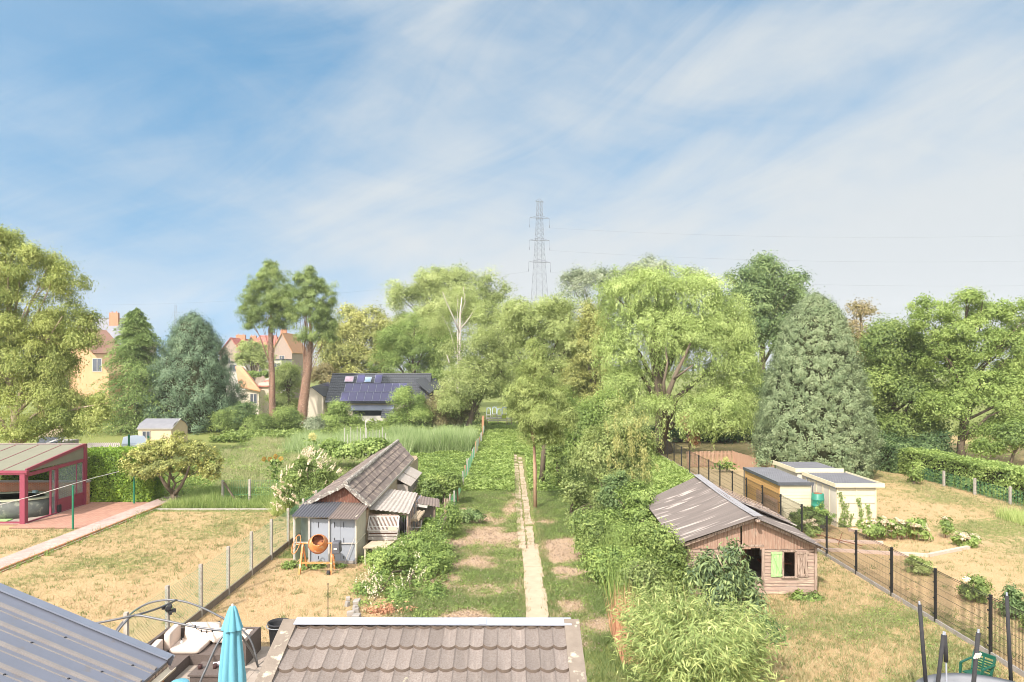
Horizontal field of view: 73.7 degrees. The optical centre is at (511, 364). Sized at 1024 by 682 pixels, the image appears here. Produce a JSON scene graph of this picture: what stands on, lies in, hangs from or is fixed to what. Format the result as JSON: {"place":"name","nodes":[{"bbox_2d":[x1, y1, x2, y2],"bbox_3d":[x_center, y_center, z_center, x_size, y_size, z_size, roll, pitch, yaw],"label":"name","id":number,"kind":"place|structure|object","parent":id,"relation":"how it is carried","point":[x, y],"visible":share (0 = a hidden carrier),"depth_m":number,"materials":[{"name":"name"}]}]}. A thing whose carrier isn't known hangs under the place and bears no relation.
{"place":"outdoors","nodes":[
{"label":"outdoors","id":0,"kind":"place"},
{"bbox_2d":[38,328,140,416],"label":"orange house","id":1,"kind":"structure","parent":0,"point":[91,369],"depth_m":105.00,"materials":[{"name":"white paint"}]},
{"bbox_2d":[0,496,178,567],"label":"path","id":2,"kind":"structure","parent":0,"point":[35,549],"depth_m":32.55,"materials":[{"name":"beige concrete"}]},
{"bbox_2d":[235,366,280,414],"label":"orange roof house","id":3,"kind":"structure","parent":0,"point":[260,390],"depth_m":112.62,"materials":[{"name":"paint"}]},
{"bbox_2d":[274,330,303,397],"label":"brick house","id":4,"kind":"structure","parent":0,"point":[285,350],"depth_m":167.12,"materials":[{"name":"beige brick"}]},
{"bbox_2d":[0,371,1023,681],"bbox_3d":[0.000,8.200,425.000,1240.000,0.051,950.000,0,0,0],"label":"ground","id":5,"kind":"structure","parent":0,"point":[1002,575],"depth_m":27.24,"materials":[{"name":"beige soil"}]},
{"bbox_2d":[0,223,125,442],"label":"walnut tree","id":6,"kind":"object","parent":5,"relation":"on","point":[41,381],"visible":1,"depth_m":51.01,"materials":[{"name":"green plant"}]},
{"bbox_2d":[0,502,147,528],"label":"terrace","id":7,"kind":"structure","parent":5,"relation":"on","point":[89,514],"depth_m":36.73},
{"bbox_2d":[0,490,53,518],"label":"round pool","id":8,"kind":"structure","parent":7,"relation":"on","point":[38,505],"depth_m":36.60,"materials":[{"name":"plastic"}]},
{"bbox_2d":[0,443,90,523],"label":"veranda","id":9,"kind":"object","parent":7,"relation":"on","point":[21,460],"visible":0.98,"depth_m":38.27,"materials":[{"name":"red paint"}]},
{"bbox_2d":[0,445,165,501],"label":"conifer hedge","id":10,"kind":"object","parent":5,"relation":"on","point":[117,486],"visible":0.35,"depth_m":40.85,"materials":[{"name":"green plant"}]},
{"bbox_2d":[0,583,175,681],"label":"extension","id":11,"kind":"object","parent":5,"relation":"on","point":[41,640],"visible":1,"depth_m":8.55,"materials":[{"name":"grey metal"}]},
{"bbox_2d":[68,307,206,437],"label":"drooping conifer","id":12,"kind":"object","parent":5,"relation":"on","point":[136,332],"visible":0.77,"depth_m":81.64,"materials":[{"name":"green plant"}]},
{"bbox_2d":[137,418,187,444],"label":"beige shed","id":13,"kind":"structure","parent":5,"relation":"on","point":[154,428],"depth_m":70.24,"materials":[{"name":"white paint"}]},
{"bbox_2d":[115,429,224,500],"bbox_3d":[-19.895,6.027,39.872,6.293,4.560,3.272,0,0,0],"label":"apple tree","id":14,"kind":"object","parent":5,"relation":"on","point":[206,467],"visible":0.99,"depth_m":39.58,"materials":[{"name":"green plant"}]},
{"bbox_2d":[134,309,251,435],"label":"blue spruce","id":15,"kind":"object","parent":5,"relation":"on","point":[194,371],"visible":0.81,"depth_m":82.06,"materials":[{"name":"plant"}]},
{"bbox_2d":[0,507,425,643],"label":"lawn grass","id":16,"kind":"structure","parent":5,"relation":"on","point":[159,567],"depth_m":27.77,"materials":[{"name":"plant"}]},
{"bbox_2d":[174,646,269,681],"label":"patio","id":17,"kind":"structure","parent":5,"relation":"on","point":[252,670],"depth_m":18.31,"materials":[{"name":"beige stone"}]},
{"bbox_2d":[96,599,258,681],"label":"gazebo frame","id":18,"kind":"object","parent":17,"relation":"on","point":[122,624],"visible":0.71,"depth_m":16.41,"materials":[{"name":"grey metal"}]},
{"bbox_2d":[147,622,260,681],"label":"corner sofa","id":19,"kind":"object","parent":17,"relation":"on","point":[195,648],"visible":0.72,"depth_m":18.77,"materials":[{"name":"white fabric"}]},
{"bbox_2d":[218,604,246,681],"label":"parasol","id":20,"kind":"object","parent":17,"relation":"on","point":[232,665],"visible":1,"depth_m":15.86,"materials":[{"name":"fabric"}]},
{"bbox_2d":[203,406,242,433],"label":"garden bush","id":21,"kind":"object","parent":5,"relation":"on","point":[221,419],"visible":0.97,"depth_m":79.97,"materials":[{"name":"green plant"}]},
{"bbox_2d":[123,487,323,641],"bbox_3d":[-10.120,7.340,27.651,0.133,1.721,19.610,0,0,0],"label":"chain link fence","id":22,"kind":"object","parent":5,"relation":"on","point":[229,589],"visible":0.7,"depth_m":24.15,"materials":[{"name":"metal"}]},
{"bbox_2d":[161,481,298,507],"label":"meadow herbs","id":23,"kind":"object","parent":5,"relation":"on","point":[210,498],"visible":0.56,"depth_m":39.41,"materials":[{"name":"green plant"}]},
{"bbox_2d":[230,338,277,378],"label":"round tree","id":24,"kind":"object","parent":5,"relation":"on","point":[249,353],"visible":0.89,"depth_m":128.71,"materials":[{"name":"green plant"}]},
{"bbox_2d":[158,435,367,500],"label":"meadow weeds","id":25,"kind":"object","parent":5,"relation":"on","point":[201,483],"visible":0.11,"depth_m":50.17,"materials":[{"name":"green plant"}]},
{"bbox_2d":[233,258,296,415],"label":"bare trunk conifer","id":26,"kind":"object","parent":5,"relation":"on","point":[253,309],"visible":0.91,"depth_m":87.25,"materials":[{"name":"green plant"}]},
{"bbox_2d":[258,357,302,412],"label":"olive tree","id":27,"kind":"object","parent":5,"relation":"on","point":[288,372],"visible":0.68,"depth_m":97.11,"materials":[{"name":"green plant"}]},
{"bbox_2d":[267,405,307,431],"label":"garden bush","id":28,"kind":"object","parent":5,"relation":"on","point":[288,418],"visible":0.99,"depth_m":79.48,"materials":[{"name":"green plant"}]},
{"bbox_2d":[211,434,369,493],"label":"meadow grass","id":29,"kind":"structure","parent":5,"relation":"on","point":[272,452],"depth_m":54.49,"materials":[{"name":"green plant"}]},
{"bbox_2d":[269,264,345,423],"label":"bare trunk conifer","id":30,"kind":"object","parent":5,"relation":"on","point":[307,294],"visible":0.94,"depth_m":85.22,"materials":[{"name":"green plant"}]},
{"bbox_2d":[269,445,345,510],"bbox_3d":[-11.136,6.275,37.451,4.211,4.118,3.746,0,0,-25],"label":"white buddleia","id":31,"kind":"object","parent":5,"relation":"on","point":[307,482],"visible":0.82,"depth_m":36.79,"materials":[{"name":"green plant"}]},
{"bbox_2d":[291,534,341,574],"bbox_3d":[-7.745,7.442,27.061,1.930,1.538,0.937,0,0,0],"label":"cement mixer","id":32,"kind":"object","parent":5,"relation":"on","point":[317,543],"visible":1,"depth_m":26.88,"materials":[{"name":"orange paint"}]},
{"bbox_2d":[292,501,368,563],"bbox_3d":[-7.660,7.091,28.901,2.880,2.225,2.303,0,0,0],"label":"lean to","id":33,"kind":"object","parent":5,"relation":"on","point":[345,523],"visible":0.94,"depth_m":28.20,"materials":[{"name":"grey wood"}]},
{"bbox_2d":[310,519,354,560],"bbox_3d":[-7.410,7.220,28.220,1.880,1.720,0.030,0,0,0],"label":"door","id":34,"kind":"structure","parent":33,"relation":"in","point":[348,532],"depth_m":28.21,"materials":[{"name":"white wood"}]},
{"bbox_2d":[318,396,367,427],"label":"laurel bush","id":35,"kind":"object","parent":5,"relation":"on","point":[336,413],"visible":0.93,"depth_m":85.00,"materials":[{"name":"green plant"}]},
{"bbox_2d":[209,418,486,442],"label":"ground weeds","id":36,"kind":"object","parent":5,"relation":"on","point":[241,434],"visible":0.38,"depth_m":77.20,"materials":[{"name":"green plant"}]},
{"bbox_2d":[277,423,420,456],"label":"tall grass","id":37,"kind":"structure","parent":5,"relation":"on","point":[297,443],"depth_m":62.01,"materials":[{"name":"green plant"}]},
{"bbox_2d":[317,437,391,459],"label":"squash bed","id":38,"kind":"object","parent":5,"relation":"on","point":[341,449],"visible":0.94,"depth_m":50.97,"materials":[{"name":"green plant"}]},
{"bbox_2d":[313,300,397,375],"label":"bushy tree","id":39,"kind":"object","parent":5,"relation":"on","point":[353,349],"visible":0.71,"depth_m":109.64,"materials":[{"name":"green plant"}]},
{"bbox_2d":[298,439,417,550],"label":"chicken shed","id":40,"kind":"structure","parent":5,"relation":"on","point":[371,480],"depth_m":33.61,"materials":[{"name":"brown tile"}]},
{"bbox_2d":[307,373,440,422],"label":"solar house","id":41,"kind":"structure","parent":5,"relation":"on","point":[367,394],"depth_m":97.34,"materials":[{"name":"black tile"}]},
{"bbox_2d":[367,515,399,550],"bbox_3d":[-5.630,7.423,29.985,1.350,1.575,0.550,0,0,0],"label":"bird hutch","id":42,"kind":"object","parent":5,"relation":"on","point":[381,527],"visible":0.94,"depth_m":29.89,"materials":[{"name":"grey wood"}]},
{"bbox_2d":[369,489,424,548],"bbox_3d":[-5.419,7.266,32.682,1.969,1.868,5.064,0,0,0],"label":"bird run","id":43,"kind":"object","parent":5,"relation":"on","point":[395,500],"visible":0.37,"depth_m":32.13,"materials":[{"name":"grey metal"}]},
{"bbox_2d":[343,498,464,615],"bbox_3d":[-4.104,7.638,27.710,4.202,2.760,11.031,0,0,0],"label":"bramble hedge","id":44,"kind":"object","parent":5,"relation":"on","point":[433,551],"visible":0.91,"depth_m":26.25,"materials":[{"name":"green plant"}]},
{"bbox_2d":[382,383,436,426],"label":"laurel bush","id":45,"kind":"object","parent":5,"relation":"on","point":[416,411],"visible":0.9,"depth_m":83.16,"materials":[{"name":"green plant"}]},
{"bbox_2d":[366,306,464,383],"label":"ash tree","id":46,"kind":"object","parent":5,"relation":"on","point":[406,345],"visible":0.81,"depth_m":102.51,"materials":[{"name":"green plant"}]},
{"bbox_2d":[255,617,586,681],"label":"outbuilding","id":47,"kind":"structure","parent":5,"relation":"on","point":[425,649],"depth_m":7.79,"materials":[{"name":"tile"}]},
{"bbox_2d":[375,450,471,550],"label":"ground weeds","id":48,"kind":"object","parent":5,"relation":"on","point":[433,463],"visible":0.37,"depth_m":54.63,"materials":[{"name":"green plant"}]},
{"bbox_2d":[384,422,480,452],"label":"reed bed","id":49,"kind":"object","parent":5,"relation":"on","point":[447,438],"visible":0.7,"depth_m":63.33,"materials":[{"name":"green plant"}]},
{"bbox_2d":[412,471,467,504],"bbox_3d":[-4.340,7.184,39.990,3.424,2.312,2.664,0,0,0],"label":"bush","id":50,"kind":"object","parent":5,"relation":"on","point":[445,484],"visible":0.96,"depth_m":39.45,"materials":[{"name":"green plant"}]},
{"bbox_2d":[377,261,518,391],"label":"poplar tree","id":51,"kind":"object","parent":5,"relation":"on","point":[431,279],"visible":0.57,"depth_m":122.77,"materials":[{"name":"green plant"}]},
{"bbox_2d":[413,391,484,426],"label":"elder bush","id":52,"kind":"object","parent":5,"relation":"on","point":[442,420],"visible":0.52,"depth_m":84.75,"materials":[{"name":"green plant"}]},
{"bbox_2d":[418,283,490,393],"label":"birch tree","id":53,"kind":"object","parent":5,"relation":"on","point":[435,325],"visible":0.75,"depth_m":94.31,"materials":[{"name":"green plant"}]},
{"bbox_2d":[429,295,530,425],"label":"broad tree","id":54,"kind":"object","parent":5,"relation":"on","point":[480,374],"visible":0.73,"depth_m":81.88,"materials":[{"name":"green plant"}]},
{"bbox_2d":[388,491,613,650],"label":"wood chips","id":55,"kind":"object","parent":5,"relation":"on","point":[464,613],"visible":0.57,"depth_m":27.95,"materials":[{"name":"brown wood"}]},
{"bbox_2d":[381,476,631,644],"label":"plot grass","id":56,"kind":"structure","parent":5,"relation":"on","point":[493,596],"depth_m":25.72,"materials":[{"name":"green plant"}]},
{"bbox_2d":[461,421,596,491],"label":"ground weeds","id":57,"kind":"object","parent":5,"relation":"on","point":[498,447],"visible":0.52,"depth_m":55.66,"materials":[{"name":"green plant"}]},
{"bbox_2d":[496,333,582,508],"bbox_3d":[1.435,3.239,38.861,4.676,10.124,4.327,0,0,44],"label":"young spruce","id":58,"kind":"object","parent":5,"relation":"on","point":[532,416],"visible":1,"depth_m":38.43,"materials":[{"name":"green plant"}]},
{"bbox_2d":[523,459,567,616],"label":"path weeds","id":59,"kind":"object","parent":5,"relation":"on","point":[545,558],"visible":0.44,"depth_m":29.86,"materials":[{"name":"green plant"}]},
{"bbox_2d":[484,290,617,408],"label":"maple tree","id":60,"kind":"object","parent":5,"relation":"on","point":[556,325],"visible":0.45,"depth_m":73.63,"materials":[{"name":"green plant"}]},
{"bbox_2d":[538,438,601,486],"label":"overgrown shrubs","id":61,"kind":"object","parent":5,"relation":"on","point":[559,460],"visible":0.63,"depth_m":45.54,"materials":[{"name":"green plant"}]},
{"bbox_2d":[527,384,631,456],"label":"hazel bush","id":62,"kind":"object","parent":5,"relation":"on","point":[589,412],"visible":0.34,"depth_m":58.76,"materials":[{"name":"green plant"}]},
{"bbox_2d":[553,475,608,526],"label":"overgrown shrubs","id":63,"kind":"object","parent":5,"relation":"on","point":[580,487],"visible":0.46,"depth_m":34.70,"materials":[{"name":"green plant"}]},
{"bbox_2d":[563,504,612,559],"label":"overgrown shrubs","id":64,"kind":"object","parent":5,"relation":"on","point":[592,525],"visible":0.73,"depth_m":28.55,"materials":[{"name":"green plant"}]},
{"bbox_2d":[555,297,625,424],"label":"maple tree","id":65,"kind":"object","parent":5,"relation":"on","point":[572,375],"visible":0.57,"depth_m":71.17,"materials":[{"name":"green plant"}]},
{"bbox_2d":[553,261,632,318],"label":"silver poplar","id":66,"kind":"object","parent":5,"relation":"on","point":[574,275],"visible":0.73,"depth_m":110.54,"materials":[{"name":"grey plant"}]},
{"bbox_2d":[561,389,664,490],"bbox_3d":[5.278,4.728,35.856,5.374,7.212,4.141,0,0,0],"label":"ash leaved maple","id":67,"kind":"object","parent":5,"relation":"on","point":[606,449],"visible":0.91,"depth_m":35.28,"materials":[{"name":"green plant"}]},
{"bbox_2d":[581,633,647,681],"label":"lawn grass","id":68,"kind":"structure","parent":5,"relation":"on","point":[602,657],"depth_m":18.59,"materials":[{"name":"green plant"}]},
{"bbox_2d":[577,539,657,587],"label":"overgrown shrubs","id":69,"kind":"object","parent":5,"relation":"on","point":[592,566],"visible":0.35,"depth_m":25.17,"materials":[{"name":"green plant"}]},
{"bbox_2d":[590,469,650,510],"bbox_3d":[5.276,6.660,32.914,2.890,3.328,2.156,0,0,0],"label":"dark shrub","id":70,"kind":"object","parent":5,"relation":"on","point":[605,493],"visible":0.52,"depth_m":32.62,"materials":[{"name":"green plant"}]},
{"bbox_2d":[603,573,640,664],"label":"dry stalks","id":71,"kind":"object","parent":5,"relation":"on","point":[615,626],"visible":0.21,"depth_m":20.02,"materials":[{"name":"beige plant"}]},
{"bbox_2d":[592,478,658,548],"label":"overgrown shrubs","id":72,"kind":"object","parent":5,"relation":"on","point":[636,494],"visible":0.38,"depth_m":30.08,"materials":[{"name":"green plant"}]},
{"bbox_2d":[580,501,677,613],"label":"tall weeds","id":73,"kind":"object","parent":5,"relation":"on","point":[611,588],"visible":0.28,"depth_m":23.88,"materials":[{"name":"green plant"}]},
{"bbox_2d":[568,440,694,496],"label":"ground weeds","id":74,"kind":"object","parent":5,"relation":"on","point":[669,472],"visible":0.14,"depth_m":49.23,"materials":[{"name":"green plant"}]},
{"bbox_2d":[591,505,692,555],"bbox_3d":[5.619,7.226,29.490,5.076,2.166,3.213,0,0,0],"label":"bramble thicket","id":75,"kind":"object","parent":5,"relation":"on","point":[638,529],"visible":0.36,"depth_m":28.76,"materials":[{"name":"green plant"}]},
{"bbox_2d":[610,554,684,606],"bbox_3d":[4.442,7.263,22.442,2.297,2.105,1.932,0,0,34],"label":"feathery shrub","id":76,"kind":"object","parent":5,"relation":"on","point":[650,569],"visible":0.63,"depth_m":22.14,"materials":[{"name":"green plant"}]},
{"bbox_2d":[621,252,708,373],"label":"silver poplar","id":77,"kind":"object","parent":5,"relation":"on","point":[652,261],"visible":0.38,"depth_m":108.73,"materials":[{"name":"grey plant"}]},
{"bbox_2d":[643,517,698,599],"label":"overgrown shrubs","id":78,"kind":"object","parent":5,"relation":"on","point":[671,553],"visible":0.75,"depth_m":23.76,"materials":[{"name":"green plant"}]},
{"bbox_2d":[582,259,767,453],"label":"willow tree","id":79,"kind":"object","parent":5,"relation":"on","point":[660,322],"visible":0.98,"depth_m":61.76,"materials":[{"name":"green plant"}]},
{"bbox_2d":[605,573,793,681],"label":"bamboo clump","id":80,"kind":"object","parent":5,"relation":"on","point":[676,643],"visible":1,"depth_m":15.63,"materials":[{"name":"green plant"}]},
{"bbox_2d":[641,364,776,443],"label":"shade hedge","id":81,"kind":"object","parent":5,"relation":"on","point":[676,435],"visible":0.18,"depth_m":72.36,"materials":[{"name":"green plant"}]},
{"bbox_2d":[676,536,774,629],"bbox_3d":[6.319,6.725,20.583,2.869,3.155,1.971,0,0,0],"label":"cherry bush","id":82,"kind":"object","parent":5,"relation":"on","point":[728,578],"visible":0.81,"depth_m":20.21,"materials":[{"name":"green plant"}]},
{"bbox_2d":[649,474,826,593],"bbox_3d":[8.578,6.640,27.776,5.574,3.120,7.851,0,0,0],"label":"wooden hut","id":83,"kind":"object","parent":5,"relation":"on","point":[699,511],"visible":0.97,"depth_m":24.58,"materials":[{"name":"brown wood"}]},
{"bbox_2d":[715,250,824,372],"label":"oak tree","id":84,"kind":"object","parent":5,"relation":"on","point":[765,291],"visible":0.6,"depth_m":87.78,"materials":[{"name":"green plant"}]},
{"bbox_2d":[743,467,813,520],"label":"timber shed","id":85,"kind":"structure","parent":5,"relation":"on","point":[791,487],"depth_m":35.67,"materials":[{"name":"beige paint"}]},
{"bbox_2d":[773,460,843,478],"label":"flat roof shed","id":86,"kind":"structure","parent":5,"relation":"on","point":[796,469],"depth_m":39.38,"materials":[{"name":"beige concrete"}]},
{"bbox_2d":[746,289,890,478],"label":"cypress tree","id":87,"kind":"object","parent":5,"relation":"on","point":[817,398],"visible":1,"depth_m":47.70,"materials":[{"name":"green plant"}]},
{"bbox_2d":[660,439,1023,676],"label":"fence","id":88,"kind":"object","parent":5,"relation":"on","point":[941,602],"visible":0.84,"depth_m":23.65,"materials":[{"name":"black metal"}]},
{"bbox_2d":[802,471,884,526],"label":"concrete garage","id":89,"kind":"structure","parent":5,"relation":"on","point":[852,487],"depth_m":34.51,"materials":[{"name":"beige paint"}]},
{"bbox_2d":[843,297,897,364],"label":"plum tree","id":90,"kind":"object","parent":5,"relation":"on","point":[860,310],"visible":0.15,"depth_m":73.36,"materials":[{"name":"brown plant"}]},
{"bbox_2d":[731,460,1023,668],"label":"lawn grass","id":91,"kind":"structure","parent":5,"relation":"on","point":[979,530],"depth_m":33.56,"materials":[{"name":"plant"}]},
{"bbox_2d":[855,515,911,540],"bbox_3d":[17.453,7.652,32.160,2.400,1.096,1.342,0,0,0],"label":"hydrangea","id":92,"kind":"object","parent":5,"relation":"on","point":[874,528],"visible":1,"depth_m":31.95,"materials":[{"name":"green plant"}]},
{"bbox_2d":[863,439,912,473],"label":"back hedge","id":93,"kind":"object","parent":5,"relation":"on","point":[890,458],"visible":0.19,"depth_m":52.14,"materials":[{"name":"green plant"}]},
{"bbox_2d":[813,528,969,556],"bbox_3d":[17.084,8.145,31.450,6.703,0.150,4.656,0,0,0],"label":"bed edging","id":94,"kind":"object","parent":5,"relation":"on","point":[947,551],"visible":0.48,"depth_m":29.80,"materials":[{"name":"beige concrete"}]},
{"bbox_2d":[853,309,958,440],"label":"hornbeam tree","id":95,"kind":"object","parent":5,"relation":"on","point":[895,381],"visible":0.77,"depth_m":60.24,"materials":[{"name":"green plant"}]},
{"bbox_2d":[869,428,961,453],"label":"shade bush","id":96,"kind":"object","parent":5,"relation":"on","point":[927,440],"visible":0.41,"depth_m":57.09,"materials":[{"name":"green plant"}]},
{"bbox_2d":[897,447,1023,503],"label":"beech hedge","id":97,"kind":"object","parent":5,"relation":"on","point":[1002,474],"visible":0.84,"depth_m":44.48,"materials":[{"name":"green plant"}]},
{"bbox_2d":[900,284,1023,456],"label":"lime tree","id":98,"kind":"object","parent":5,"relation":"on","point":[959,370],"visible":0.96,"depth_m":56.93,"materials":[{"name":"green plant"}]},
{"bbox_2d":[916,592,1014,681],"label":"trampoline","id":99,"kind":"object","parent":5,"relation":"on","point":[939,676],"visible":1,"depth_m":15.50,"materials":[{"name":"black paint"}]},
{"bbox_2d":[955,571,995,604],"bbox_3d":[16.032,7.680,23.617,1.200,1.066,1.038,0,0,34],"label":"garden shrub","id":100,"kind":"object","parent":5,"relation":"on","point":[979,583],"visible":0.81,"depth_m":23.46,"materials":[{"name":"green plant"}]},
{"bbox_2d":[958,413,1023,463],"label":"shrub","id":101,"kind":"object","parent":5,"relation":"on","point":[1012,432],"visible":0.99,"depth_m":53.55,"materials":[{"name":"green plant"}]},
{"bbox_2d":[993,581,1023,619],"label":"garden shrub","id":102,"kind":"object","parent":5,"relation":"on","point":[1015,597],"visible":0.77,"depth_m":22.07,"materials":[{"name":"green plant"}]},
{"bbox_2d":[0,0,1023,370],"label":"sky","id":103,"kind":"structure","parent":0,"point":[172,149],"materials":[{"name":"blue"}]},
{"bbox_2d":[514,454,548,616],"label":"path","id":104,"kind":"structure","parent":0,"point":[534,592],"depth_m":27.70,"materials":[{"name":"concrete"}]},
{"bbox_2d":[654,550,1023,681],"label":"lawn grass","id":105,"kind":"structure","parent":0,"point":[951,652],"depth_m":20.09,"materials":[{"name":"green plant"}]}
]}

